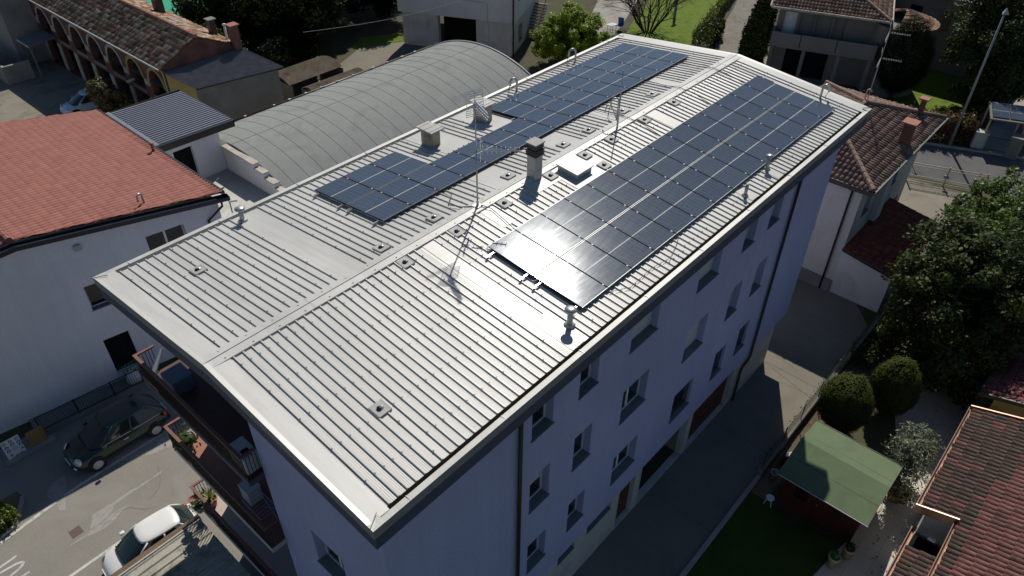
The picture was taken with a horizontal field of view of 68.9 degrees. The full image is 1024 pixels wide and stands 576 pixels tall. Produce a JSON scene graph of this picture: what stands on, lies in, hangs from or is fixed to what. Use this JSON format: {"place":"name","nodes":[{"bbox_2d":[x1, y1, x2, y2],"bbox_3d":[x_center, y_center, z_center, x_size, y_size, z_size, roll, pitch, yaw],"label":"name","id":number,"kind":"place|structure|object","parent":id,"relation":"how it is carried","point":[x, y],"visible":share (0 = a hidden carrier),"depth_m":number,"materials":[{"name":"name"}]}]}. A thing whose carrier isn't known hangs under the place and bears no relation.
{"place":"outdoors","nodes":[
{"label":"outdoors","id":0,"kind":"place"},
{"bbox_2d":[0,0,50,64],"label":"grey side house","id":1,"kind":"structure","parent":0,"point":[17,19],"depth_m":63.10,"materials":[{"name":"paint"}]},
{"bbox_2d":[0,109,230,433],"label":"white house","id":2,"kind":"structure","parent":0,"point":[86,197],"depth_m":33.17,"materials":[{"name":"paint"}]},
{"bbox_2d":[103,331,136,370],"bbox_3d":[-18.379,2.885,35.101,1.113,2.150,0.040,-27,47,-30],"label":"window","id":3,"kind":"structure","parent":2,"relation":"in","point":[120,347],"depth_m":35.10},
{"bbox_2d":[145,224,185,250],"bbox_3d":[-15.662,-2.168,33.824,0.073,1.350,1.701,38,52,37],"label":"window","id":4,"kind":"structure","parent":2,"relation":"in","point":[156,240],"depth_m":33.69,"materials":[{"name":"black glass"}]},
{"bbox_2d":[206,143,285,217],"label":"roof terrace","id":5,"kind":"structure","parent":2,"relation":"attached to","point":[244,179],"depth_m":42.15,"materials":[{"name":"white paint"}]},
{"bbox_2d":[0,366,261,575],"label":"street asphalt","id":6,"kind":"structure","parent":0,"point":[40,544],"depth_m":30.46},
{"bbox_2d":[0,434,161,575],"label":"lane line","id":7,"kind":"object","parent":6,"relation":"on","point":[54,503],"visible":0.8,"depth_m":30.00,"materials":[{"name":"paint"}]},
{"bbox_2d":[34,368,146,434],"bbox_3d":[-18.947,5.077,33.956,4.965,1.200,0.180,-30,48,-32],"label":"street railing","id":8,"kind":"object","parent":6,"relation":"on","point":[84,412],"visible":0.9,"depth_m":33.91,"materials":[{"name":"metal"}]},
{"bbox_2d":[46,420,180,546],"bbox_3d":[-16.427,7.947,31.318,3.780,0.001,5.850,30,47,31],"label":"road patch","id":9,"kind":"object","parent":6,"relation":"on","point":[56,491],"visible":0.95,"depth_m":31.02,"materials":[{"name":"asphalt"}]},
{"bbox_2d":[63,394,170,471],"bbox_3d":[-17.204,6.096,32.343,2.070,1.646,4.265,31,48,32],"label":"parked car","id":10,"kind":"object","parent":6,"relation":"on","point":[99,440],"visible":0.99,"depth_m":31.79,"materials":[{"name":"black paint"}]},
{"bbox_2d":[101,504,196,575],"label":"parked car","id":11,"kind":"object","parent":6,"relation":"on","point":[142,536],"visible":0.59,"depth_m":27.70,"materials":[{"name":"white paint"}]},
{"bbox_2d":[110,514,250,575],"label":"lean to canopy","id":12,"kind":"object","parent":6,"relation":"on","point":[194,546],"visible":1,"depth_m":25.44,"materials":[{"name":"grey metal"}]},
{"bbox_2d":[0,0,1023,575],"bbox_3d":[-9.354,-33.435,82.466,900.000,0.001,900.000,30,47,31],"label":"ground","id":13,"kind":"structure","parent":0,"point":[338,42],"depth_m":65.54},
{"bbox_2d":[0,52,99,121],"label":"barn yard","id":14,"kind":"structure","parent":13,"relation":"on","point":[52,89],"depth_m":60.45,"materials":[{"name":"concrete"}]},
{"bbox_2d":[0,60,35,84],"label":"yard wall","id":15,"kind":"structure","parent":14,"relation":"on","point":[17,72],"depth_m":61.42,"materials":[{"name":"concrete"}]},
{"bbox_2d":[60,89,97,113],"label":"parked car","id":16,"kind":"object","parent":14,"relation":"on","point":[78,101],"visible":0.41,"depth_m":56.74,"materials":[{"name":"blue paint"}]},
{"bbox_2d":[83,76,133,112],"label":"thuja bush","id":17,"kind":"object","parent":14,"relation":"on","point":[105,95],"visible":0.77,"depth_m":53.73,"materials":[{"name":"green plant"}]},
{"bbox_2d":[29,371,143,428],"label":"footpath","id":18,"kind":"structure","parent":13,"relation":"on","point":[33,423],"depth_m":34.31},
{"bbox_2d":[28,0,242,103],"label":"brick barn","id":19,"kind":"structure","parent":13,"relation":"on","point":[119,41],"depth_m":55.20,"materials":[{"name":"paint"}]},
{"bbox_2d":[106,89,234,177],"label":"annexe","id":20,"kind":"structure","parent":13,"relation":"on","point":[184,128],"depth_m":42.35,"materials":[{"name":"white paint"}]},
{"bbox_2d":[170,0,257,34],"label":"shade tree","id":21,"kind":"object","parent":13,"relation":"on","point":[193,10],"visible":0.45,"depth_m":63.80,"materials":[{"name":"green plant"}]},
{"bbox_2d":[163,48,283,119],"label":"lean to store","id":22,"kind":"structure","parent":13,"relation":"on","point":[233,85],"depth_m":51.93,"materials":[{"name":"paint"}]},
{"bbox_2d":[241,36,292,69],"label":"shade tree","id":23,"kind":"object","parent":13,"relation":"on","point":[268,49],"visible":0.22,"depth_m":59.65,"materials":[{"name":"green plant"}]},
{"bbox_2d":[221,0,327,64],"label":"shade tree","id":24,"kind":"object","parent":13,"relation":"on","point":[292,22],"visible":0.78,"depth_m":60.96,"materials":[{"name":"green plant"}]},
{"bbox_2d":[278,56,343,100],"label":"curved shed","id":25,"kind":"structure","parent":13,"relation":"on","point":[295,79],"depth_m":56.74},
{"bbox_2d":[306,0,345,41],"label":"shade tree","id":26,"kind":"object","parent":13,"relation":"on","point":[332,9],"visible":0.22,"depth_m":66.17,"materials":[{"name":"green plant"}]},
{"bbox_2d":[218,40,530,187],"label":"vaulted hall","id":27,"kind":"structure","parent":13,"relation":"on","point":[289,142],"depth_m":47.45,"materials":[{"name":"grey metal"}]},
{"bbox_2d":[318,42,514,81],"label":"sheltered yard","id":28,"kind":"structure","parent":13,"relation":"on","point":[365,58],"depth_m":67.03,"materials":[{"name":"concrete"}]},
{"bbox_2d":[397,0,547,57],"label":"two storey house","id":29,"kind":"structure","parent":13,"relation":"on","point":[505,27],"depth_m":66.61,"materials":[{"name":"beige paint"}]},
{"bbox_2d":[93,33,871,575],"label":"apartment building","id":30,"kind":"structure","parent":13,"relation":"on","point":[425,387],"depth_m":21.07,"materials":[{"name":"metal"}]},
{"bbox_2d":[160,362,196,395],"bbox_3d":[-10.066,2.764,22.533,0.720,0.576,0.680,30,47,31],"label":"blue cover","id":31,"kind":"object","parent":30,"relation":"on","point":[178,379],"visible":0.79,"depth_m":22.34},
{"bbox_2d":[453,87,519,208],"bbox_3d":[-0.705,-3.915,21.537,1.401,3.697,1.255,30,47,31],"label":"antenna mast","id":32,"kind":"object","parent":30,"relation":"on","point":[477,205],"visible":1,"depth_m":20.82,"materials":[{"name":"metal"}]},
{"bbox_2d":[619,377,645,425],"bbox_3d":[3.926,3.507,24.689,0.390,1.530,1.540,30,47,31],"label":"window","id":33,"kind":"structure","parent":30,"relation":"in","point":[631,401],"depth_m":25.14,"materials":[{"name":"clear glass"}]},
{"bbox_2d":[629,311,658,353],"bbox_3d":[3.952,0.975,22.636,0.390,1.530,1.540,30,47,31],"label":"window","id":34,"kind":"structure","parent":30,"relation":"in","point":[642,330],"depth_m":23.09,"materials":[{"name":"grey glass"}]},
{"bbox_2d":[688,376,727,438],"bbox_3d":[8.576,5.225,33.011,0.085,2.370,3.470,30,47,31],"label":"garage door","id":35,"kind":"structure","parent":30,"relation":"in","point":[709,405],"depth_m":33.30,"materials":[{"name":"metal"}]},
{"bbox_3d":[4.787,-4.697,25.749,0.064,0.088,16.596,30,47,31],"label":"rail","id":36,"kind":"object","parent":30,"relation":"on","visible":0},
{"bbox_2d":[488,230,558,275],"bbox_3d":[0.325,-1.024,21.156,1.699,0.041,1.158,34,49,27],"label":"solar panel","id":37,"kind":"object","parent":36,"relation":"on","point":[524,253],"visible":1,"depth_m":21.11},
{"bbox_2d":[515,213,583,257],"bbox_3d":[1.093,-1.562,21.829,1.699,0.039,1.158,34,49,27],"label":"solar panel","id":38,"kind":"object","parent":36,"relation":"on","point":[551,236],"visible":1,"depth_m":21.79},
{"bbox_2d":[587,170,649,207],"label":"solar panel","id":39,"kind":"object","parent":36,"relation":"on","point":[618,189],"visible":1,"depth_m":23.81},
{"bbox_2d":[608,158,669,193],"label":"solar panel","id":40,"kind":"object","parent":36,"relation":"on","point":[639,175],"visible":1,"depth_m":24.48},
{"bbox_2d":[628,146,687,178],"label":"solar panel","id":41,"kind":"object","parent":36,"relation":"on","point":[658,162],"visible":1,"depth_m":25.16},
{"bbox_2d":[683,113,737,141],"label":"solar panel","id":42,"kind":"object","parent":36,"relation":"on","point":[708,126],"visible":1,"depth_m":27.18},
{"bbox_2d":[699,103,752,131],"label":"solar panel","id":43,"kind":"object","parent":36,"relation":"on","point":[727,117],"visible":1,"depth_m":27.85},
{"bbox_2d":[714,93,767,120],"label":"solar panel","id":44,"kind":"object","parent":36,"relation":"on","point":[740,106],"visible":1,"depth_m":28.52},
{"bbox_2d":[730,84,780,109],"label":"solar panel","id":45,"kind":"object","parent":36,"relation":"on","point":[756,97],"visible":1,"depth_m":29.20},
{"bbox_2d":[744,76,794,100],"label":"solar panel","id":46,"kind":"object","parent":36,"relation":"on","point":[770,88],"visible":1,"depth_m":29.87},
{"bbox_3d":[7.004,-3.205,24.412,0.064,0.088,16.596,30,47,31],"label":"rail","id":47,"kind":"object","parent":30,"relation":"on","visible":0},
{"bbox_2d":[534,258,607,308],"bbox_3d":[1.608,-0.161,20.382,1.699,0.039,1.158,34,49,27],"label":"solar panel","id":48,"kind":"object","parent":47,"relation":"on","point":[571,283],"visible":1,"depth_m":20.34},
{"bbox_2d":[585,224,654,268],"bbox_3d":[3.144,-1.237,21.728,1.699,0.039,1.158,34,49,27],"label":"solar panel","id":49,"kind":"object","parent":47,"relation":"on","point":[620,246],"visible":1,"depth_m":21.69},
{"bbox_2d":[689,154,749,188],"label":"solar panel","id":50,"kind":"object","parent":47,"relation":"on","point":[719,171],"visible":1,"depth_m":25.05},
{"bbox_2d":[739,121,795,150],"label":"solar panel","id":51,"kind":"object","parent":47,"relation":"on","point":[761,132],"visible":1,"depth_m":27.08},
{"bbox_3d":[6.070,-3.834,24.975,0.063,0.088,16.596,30,47,31],"label":"rail","id":52,"kind":"object","parent":30,"relation":"on","visible":0},
{"bbox_2d":[560,240,631,287],"bbox_3d":[2.376,-0.699,21.055,1.699,0.039,1.158,34,49,27],"label":"solar panel","id":53,"kind":"object","parent":52,"relation":"on","point":[597,264],"visible":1,"depth_m":21.02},
{"bbox_2d":[608,209,675,250],"bbox_3d":[3.911,-1.774,22.402,1.699,0.039,1.158,34,49,27],"label":"solar panel","id":54,"kind":"object","parent":52,"relation":"on","point":[644,230],"visible":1,"depth_m":22.36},
{"bbox_2d":[630,194,695,233],"bbox_3d":[4.679,-2.312,23.075,1.699,0.039,1.158,34,49,27],"label":"solar panel","id":55,"kind":"object","parent":52,"relation":"on","point":[664,214],"visible":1,"depth_m":23.04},
{"bbox_2d":[651,180,714,217],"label":"solar panel","id":56,"kind":"object","parent":52,"relation":"on","point":[684,199],"visible":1,"depth_m":23.71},
{"bbox_2d":[671,167,732,202],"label":"solar panel","id":57,"kind":"object","parent":52,"relation":"on","point":[702,185],"visible":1,"depth_m":24.38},
{"bbox_2d":[707,143,765,175],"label":"solar panel","id":58,"kind":"object","parent":52,"relation":"on","point":[736,159],"visible":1,"depth_m":25.73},
{"bbox_2d":[723,132,780,162],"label":"solar panel","id":59,"kind":"object","parent":52,"relation":"on","point":[750,146],"visible":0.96,"depth_m":26.42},
{"bbox_2d":[755,111,808,138],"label":"solar panel","id":60,"kind":"object","parent":52,"relation":"on","point":[781,124],"visible":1,"depth_m":27.75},
{"bbox_2d":[769,101,822,128],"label":"solar panel","id":61,"kind":"object","parent":52,"relation":"on","point":[789,111],"visible":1,"depth_m":28.42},
{"bbox_2d":[783,92,834,117],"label":"solar panel","id":62,"kind":"object","parent":52,"relation":"on","point":[810,105],"visible":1,"depth_m":29.10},
{"bbox_3d":[5.721,-4.068,25.186,0.064,0.088,16.596,30,47,31],"label":"rail","id":63,"kind":"object","parent":30,"relation":"on","visible":0},
{"bbox_2d":[540,198,606,239],"bbox_3d":[1.861,-2.101,22.501,1.699,0.040,1.158,34,49,26],"label":"solar panel","id":64,"kind":"object","parent":63,"relation":"on","point":[573,218],"visible":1,"depth_m":22.46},
{"bbox_2d":[564,184,628,223],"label":"solar panel","id":65,"kind":"object","parent":63,"relation":"on","point":[597,203],"visible":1,"depth_m":23.14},
{"bbox_2d":[647,134,705,166],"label":"solar panel","id":66,"kind":"object","parent":63,"relation":"on","point":[677,150],"visible":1,"depth_m":25.83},
{"bbox_2d":[665,123,722,153],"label":"solar panel","id":67,"kind":"object","parent":63,"relation":"on","point":[688,135],"visible":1,"depth_m":26.50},
{"bbox_3d":[0.792,-6.413,28.009,0.064,0.088,17.690,30,47,31],"label":"rail","id":68,"kind":"object","parent":30,"relation":"on","visible":0},
{"bbox_2d":[348,191,411,220],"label":"solar panel","id":69,"kind":"object","parent":68,"relation":"on","point":[381,206],"visible":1,"depth_m":22.93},
{"bbox_2d":[376,177,438,205],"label":"solar panel","id":70,"kind":"object","parent":68,"relation":"on","point":[407,190],"visible":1,"depth_m":23.62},
{"bbox_2d":[453,140,511,163],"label":"solar panel","id":71,"kind":"object","parent":68,"relation":"on","point":[468,149],"visible":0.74,"depth_m":25.62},
{"bbox_2d":[499,118,554,137],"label":"solar panel","id":72,"kind":"object","parent":68,"relation":"on","point":[524,127],"visible":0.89,"depth_m":26.99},
{"bbox_2d":[540,98,592,117],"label":"solar panel","id":73,"kind":"object","parent":68,"relation":"on","point":[567,108],"visible":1,"depth_m":28.33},
{"bbox_3d":[-4.177,-3.337,24.230,0.063,0.088,3.802,30,47,31],"label":"rail","id":74,"kind":"object","parent":30,"relation":"on","visible":0},
{"bbox_2d":[315,176,375,204],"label":"solar panel","id":75,"kind":"object","parent":74,"relation":"on","point":[344,190],"visible":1,"depth_m":23.93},
{"bbox_2d":[343,164,401,189],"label":"solar panel","id":76,"kind":"object","parent":74,"relation":"on","point":[374,177],"visible":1,"depth_m":24.62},
{"bbox_3d":[1.728,-5.981,27.287,0.063,0.088,17.690,30,47,31],"label":"rail","id":77,"kind":"object","parent":30,"relation":"on","visible":0},
{"bbox_2d":[403,164,464,190],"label":"solar panel","id":78,"kind":"object","parent":77,"relation":"on","point":[434,177],"visible":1,"depth_m":24.28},
{"bbox_2d":[429,152,488,176],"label":"solar panel","id":79,"kind":"object","parent":77,"relation":"on","point":[459,164],"visible":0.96,"depth_m":24.96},
{"bbox_2d":[477,129,530,151],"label":"solar panel","id":80,"kind":"object","parent":77,"relation":"on","point":[503,138],"visible":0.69,"depth_m":26.33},
{"bbox_2d":[520,108,573,127],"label":"solar panel","id":81,"kind":"object","parent":77,"relation":"on","point":[547,118],"visible":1,"depth_m":27.65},
{"bbox_2d":[559,89,610,107],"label":"solar panel","id":82,"kind":"object","parent":77,"relation":"on","point":[593,100],"visible":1,"depth_m":29.00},
{"bbox_3d":[-5.113,-3.770,24.952,0.063,0.088,3.802,30,47,31],"label":"rail","id":83,"kind":"object","parent":30,"relation":"on","visible":0},
{"bbox_2d":[370,152,427,176],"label":"solar panel","id":84,"kind":"object","parent":83,"relation":"on","point":[400,164],"visible":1,"depth_m":25.29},
{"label":"rail","id":85,"kind":"object","parent":30,"relation":"on","visible":0},
{"bbox_2d":[492,99,537,117],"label":"solar panel","id":86,"kind":"object","parent":85,"relation":"on","point":[512,108],"visible":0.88,"depth_m":28.63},
{"bbox_2d":[690,14,725,48],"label":"hedge","id":87,"kind":"object","parent":13,"relation":"on","point":[710,31],"visible":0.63,"depth_m":67.97,"materials":[{"name":"green plant"}]},
{"bbox_2d":[679,474,761,575],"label":"alley kerb","id":88,"kind":"structure","parent":13,"relation":"on","point":[713,535],"depth_m":29.52,"materials":[{"name":"concrete"}]},
{"bbox_2d":[712,0,756,53],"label":"gravel drive","id":89,"kind":"structure","parent":13,"relation":"on","point":[736,20],"depth_m":73.24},
{"bbox_2d":[737,0,778,63],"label":"hedge","id":90,"kind":"object","parent":13,"relation":"on","point":[757,29],"visible":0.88,"depth_m":65.91,"materials":[{"name":"green plant"}]},
{"bbox_2d":[757,294,894,474],"bbox_3d":[15.540,3.888,35.676,0.200,1.400,15.250,30,47,31],"label":"garden fence","id":91,"kind":"object","parent":13,"relation":"on","point":[785,439],"visible":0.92,"depth_m":34.04,"materials":[{"name":"grey metal"}]},
{"bbox_2d":[777,420,903,542],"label":"garden shed","id":92,"kind":"structure","parent":13,"relation":"on","point":[837,484],"depth_m":29.04,"materials":[{"name":"metal"}]},
{"bbox_2d":[808,498,838,530],"bbox_3d":[12.206,8.700,29.145,0.900,1.900,0.050,30,47,31],"label":"door","id":93,"kind":"structure","parent":92,"relation":"in","point":[821,513],"depth_m":29.29,"materials":[{"name":"wood"}]},
{"bbox_2d":[815,371,875,433],"bbox_3d":[14.609,5.060,32.661,2.487,3.262,2.416,30,47,31],"label":"topiary","id":94,"kind":"object","parent":13,"relation":"on","point":[845,403],"visible":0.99,"depth_m":31.79,"materials":[{"name":"green plant"}]},
{"bbox_2d":[766,0,939,97],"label":"back villa","id":95,"kind":"object","parent":13,"relation":"on","point":[837,41],"visible":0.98,"depth_m":60.42,"materials":[{"name":"paint"}]},
{"bbox_2d":[751,304,972,499],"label":"bed earth","id":96,"kind":"structure","parent":13,"relation":"on","point":[765,486],"depth_m":33.87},
{"bbox_2d":[849,288,935,369],"bbox_3d":[19.828,1.638,38.461,1.220,1.462,8.348,32,49,33],"label":"hedge","id":97,"kind":"object","parent":96,"relation":"on","point":[870,349],"visible":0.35,"depth_m":36.66,"materials":[{"name":"green plant"}]},
{"bbox_2d":[874,206,1023,409],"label":"magnolia","id":98,"kind":"object","parent":96,"relation":"on","point":[975,273],"visible":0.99,"depth_m":33.10,"materials":[{"name":"green plant"}]},
{"bbox_2d":[798,80,947,291],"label":"hip roof house","id":99,"kind":"structure","parent":13,"relation":"on","point":[875,159],"depth_m":39.59,"materials":[{"name":"beige paint"}]},
{"bbox_2d":[829,198,942,311],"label":"red tiled annexe","id":100,"kind":"structure","parent":13,"relation":"on","point":[871,249],"depth_m":40.08,"materials":[{"name":"white paint"}]},
{"bbox_2d":[868,355,922,416],"bbox_3d":[17.039,4.430,33.278,2.240,3.501,2.195,30,47,31],"label":"topiary","id":101,"kind":"object","parent":13,"relation":"on","point":[896,382],"visible":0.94,"depth_m":32.45,"materials":[{"name":"green plant"}]},
{"bbox_2d":[881,420,945,502],"bbox_3d":[16.001,7.127,30.423,2.154,2.923,3.978,30,47,31],"label":"olive tree","id":102,"kind":"object","parent":13,"relation":"on","point":[918,453],"visible":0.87,"depth_m":29.70,"materials":[{"name":"green plant"}]},
{"bbox_2d":[864,90,979,145],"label":"hedge","id":103,"kind":"object","parent":13,"relation":"on","point":[968,125],"visible":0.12,"depth_m":54.20,"materials":[{"name":"green plant"}]},
{"bbox_2d":[879,179,970,311],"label":"back yard","id":104,"kind":"structure","parent":13,"relation":"on","point":[926,199],"depth_m":48.98,"materials":[{"name":"concrete"}]},
{"bbox_2d":[885,405,1023,575],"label":"tiled house","id":105,"kind":"structure","parent":13,"relation":"on","point":[969,506],"depth_m":26.24,"materials":[{"name":"brown tile"}]},
{"bbox_2d":[931,166,1023,296],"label":"laurel tree","id":106,"kind":"object","parent":13,"relation":"on","point":[999,216],"visible":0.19,"depth_m":41.49,"materials":[{"name":"green plant"}]},
{"bbox_2d":[591,0,636,41],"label":"concrete path","id":107,"kind":"structure","parent":0,"point":[600,8],"depth_m":76.05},
{"bbox_2d":[529,1,611,61],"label":"tree","id":108,"kind":"object","parent":107,"relation":"on","point":[560,39],"visible":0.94,"depth_m":63.64,"materials":[{"name":"green plant"}]},
{"bbox_2d":[626,0,729,44],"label":"mown lawn","id":109,"kind":"structure","parent":0,"point":[689,16],"depth_m":74.04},
{"bbox_2d":[589,0,694,33],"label":"bare tree","id":110,"kind":"object","parent":109,"relation":"on","point":[635,14],"visible":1,"depth_m":69.93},
{"bbox_2d":[573,279,867,575],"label":"alley pavement","id":111,"kind":"structure","parent":0,"point":[706,478],"depth_m":32.78,"materials":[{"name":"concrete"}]},
{"bbox_2d":[687,492,839,575],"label":"garden lawn","id":112,"kind":"structure","parent":0,"point":[756,536],"depth_m":29.04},
{"bbox_2d":[813,383,990,575],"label":"garden paving","id":113,"kind":"structure","parent":0,"point":[862,562],"depth_m":30.22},
{"bbox_2d":[862,64,1022,128],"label":"back lawn","id":114,"kind":"structure","parent":0,"point":[934,85],"depth_m":61.21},
{"bbox_2d":[872,12,937,99],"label":"conifer","id":115,"kind":"object","parent":114,"relation":"on","point":[911,78],"visible":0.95,"depth_m":57.21,"materials":[{"name":"green plant"}]},
{"bbox_2d":[939,0,1023,106],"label":"magnolia","id":116,"kind":"object","parent":114,"relation":"on","point":[1007,51],"visible":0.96,"depth_m":56.24,"materials":[{"name":"green plant"}]},
{"bbox_2d":[895,0,1022,78],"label":"dim house","id":117,"kind":"structure","parent":0,"point":[935,9],"depth_m":63.58,"materials":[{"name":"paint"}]},
{"bbox_2d":[909,144,1023,197],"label":"back road","id":118,"kind":"structure","parent":0,"point":[995,166],"depth_m":52.41,"materials":[{"name":"asphalt"}]},
{"bbox_2d":[974,83,1023,153],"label":"garden path","id":119,"kind":"structure","parent":0,"point":[1001,129],"depth_m":56.12,"materials":[{"name":"concrete"}]},
{"bbox_2d":[980,101,1023,142],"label":"gate canopy","id":120,"kind":"object","parent":119,"relation":"on","point":[1005,112],"visible":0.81,"depth_m":52.99,"materials":[{"name":"glass"}]},
{"bbox_2d":[978,322,1023,417],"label":"tiled house","id":121,"kind":"structure","parent":0,"point":[1003,390],"depth_m":31.55,"materials":[{"name":"red tile"}]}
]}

